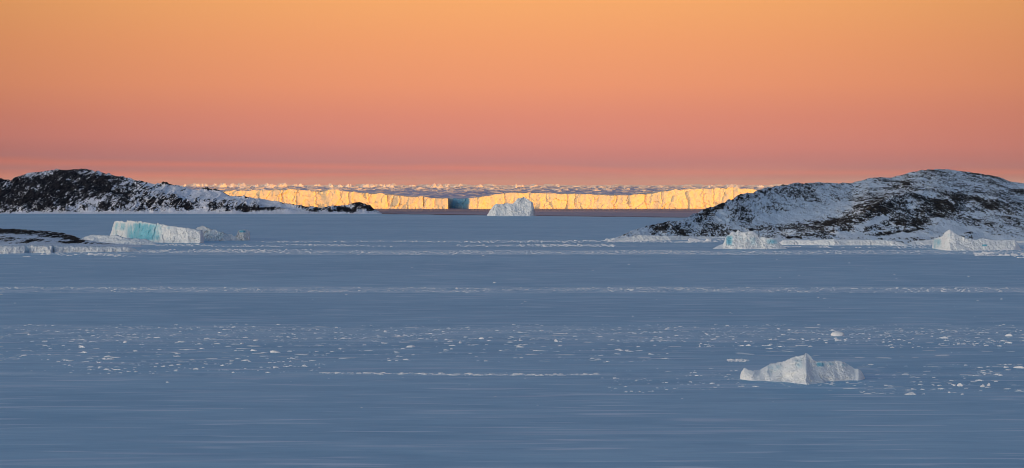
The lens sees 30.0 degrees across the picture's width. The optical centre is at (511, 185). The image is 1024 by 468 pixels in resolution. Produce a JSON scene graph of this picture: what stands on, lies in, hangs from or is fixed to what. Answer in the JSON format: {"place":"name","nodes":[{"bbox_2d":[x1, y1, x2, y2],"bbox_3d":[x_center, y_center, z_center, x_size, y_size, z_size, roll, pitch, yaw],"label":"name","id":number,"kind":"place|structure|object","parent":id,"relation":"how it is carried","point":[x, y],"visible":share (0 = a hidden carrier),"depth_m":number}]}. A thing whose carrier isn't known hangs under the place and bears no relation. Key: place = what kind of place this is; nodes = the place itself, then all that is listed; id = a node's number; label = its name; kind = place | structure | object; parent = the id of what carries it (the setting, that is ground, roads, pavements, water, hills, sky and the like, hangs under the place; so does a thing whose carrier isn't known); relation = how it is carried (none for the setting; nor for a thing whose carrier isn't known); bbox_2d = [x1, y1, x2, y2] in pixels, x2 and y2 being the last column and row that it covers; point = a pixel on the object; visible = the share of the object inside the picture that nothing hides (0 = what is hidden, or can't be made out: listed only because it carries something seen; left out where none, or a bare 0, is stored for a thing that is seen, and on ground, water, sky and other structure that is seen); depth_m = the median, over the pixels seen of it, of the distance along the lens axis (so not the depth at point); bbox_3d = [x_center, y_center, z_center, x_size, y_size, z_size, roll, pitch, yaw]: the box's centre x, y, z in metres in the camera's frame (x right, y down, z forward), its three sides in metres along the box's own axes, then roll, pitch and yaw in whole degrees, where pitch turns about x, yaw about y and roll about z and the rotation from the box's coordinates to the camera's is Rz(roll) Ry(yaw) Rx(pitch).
{"place":"outdoors","nodes":[
{"label":"outdoors","id":0,"kind":"place"},
{"bbox_2d":[0,228,140,246],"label":"hill","id":1,"kind":"structure","parent":0,"point":[18,237],"depth_m":1291.28},
{"bbox_2d":[0,168,381,213],"bbox_3d":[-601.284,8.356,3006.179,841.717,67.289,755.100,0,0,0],"label":"hill","id":2,"kind":"structure","parent":0,"point":[74,191],"depth_m":2711.74},
{"bbox_2d":[186,186,762,198],"bbox_3d":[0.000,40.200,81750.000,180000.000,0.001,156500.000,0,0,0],"label":"distant sea ice","id":3,"kind":"structure","parent":0,"point":[454,193],"depth_m":14102.92},
{"bbox_2d":[179,184,785,196],"bbox_3d":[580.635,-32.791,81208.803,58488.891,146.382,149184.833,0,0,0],"label":"pack ice hummocks","id":4,"kind":"structure","parent":3,"relation":"on","point":[450,186],"depth_m":25152.57},
{"bbox_2d":[0,214,1023,467],"bbox_3d":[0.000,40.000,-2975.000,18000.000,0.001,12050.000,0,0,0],"label":"sea ice","id":5,"kind":"structure","parent":0,"point":[138,412],"depth_m":464.78},
{"bbox_2d":[0,244,138,253],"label":"ice wall","id":6,"kind":"structure","parent":5,"relation":"on","point":[15,249],"depth_m":1134.15},
{"bbox_2d":[81,235,156,244],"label":"snow mound","id":7,"kind":"object","parent":5,"relation":"on","point":[116,239],"visible":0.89,"depth_m":1290.25},
{"bbox_2d":[110,220,203,242],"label":"iceberg","id":8,"kind":"object","parent":5,"relation":"on","point":[157,232],"visible":0.98,"depth_m":1331.30},
{"bbox_2d":[196,226,249,240],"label":"iceberg","id":9,"kind":"object","parent":5,"relation":"on","point":[209,234],"visible":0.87,"depth_m":1373.63},
{"bbox_2d":[487,197,535,215],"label":"iceberg","id":10,"kind":"object","parent":5,"relation":"on","point":[523,206],"visible":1,"depth_m":2475.59},
{"bbox_2d":[0,239,1023,407],"bbox_3d":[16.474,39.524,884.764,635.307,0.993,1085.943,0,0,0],"label":"ice rubble","id":11,"kind":"object","parent":5,"relation":"on","point":[679,289],"visible":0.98,"depth_m":540.21},
{"bbox_2d":[610,235,725,240],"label":"snow bank","id":12,"kind":"structure","parent":5,"relation":"on","point":[643,237],"depth_m":1381.76},
{"bbox_2d":[688,238,704,240],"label":"ice chunk","id":13,"kind":"object","parent":5,"relation":"on","point":[691,239],"visible":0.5,"depth_m":1370.69},
{"bbox_2d":[713,230,786,248],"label":"iceberg","id":14,"kind":"object","parent":5,"relation":"on","point":[738,239],"visible":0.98,"depth_m":1195.44},
{"bbox_2d":[740,353,864,384],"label":"iceberg","id":15,"kind":"object","parent":5,"relation":"on","point":[806,368],"visible":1,"depth_m":391.07},
{"bbox_2d":[831,331,843,335],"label":"ice boulder","id":16,"kind":"object","parent":5,"relation":"on","point":[836,333],"visible":1,"depth_m":506.16},
{"bbox_2d":[779,239,906,245],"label":"snow bank","id":17,"kind":"structure","parent":5,"relation":"on","point":[835,242],"depth_m":1268.48},
{"bbox_2d":[906,239,1023,244],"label":"snow bank","id":18,"kind":"structure","parent":5,"relation":"on","point":[925,242],"depth_m":1279.81},
{"bbox_2d":[932,230,1023,250],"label":"iceberg","id":19,"kind":"object","parent":5,"relation":"on","point":[950,240],"visible":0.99,"depth_m":1174.37},
{"bbox_2d":[0,0,1023,185],"label":"sky","id":20,"kind":"structure","parent":0,"point":[174,92]},
{"bbox_2d":[376,208,702,217],"bbox_3d":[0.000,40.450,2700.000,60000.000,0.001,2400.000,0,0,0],"label":"water","id":21,"kind":"structure","parent":0,"point":[681,213],"depth_m":2816.05},
{"bbox_2d":[222,187,756,208],"bbox_3d":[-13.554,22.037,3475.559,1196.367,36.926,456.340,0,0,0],"label":"ice cliff","id":22,"kind":"structure","parent":21,"relation":"on","point":[693,198],"depth_m":3279.19},
{"bbox_2d":[615,169,1023,244],"bbox_3d":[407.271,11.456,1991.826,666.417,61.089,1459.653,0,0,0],"label":"hill","id":23,"kind":"structure","parent":0,"point":[927,204],"depth_m":1576.84}
]}

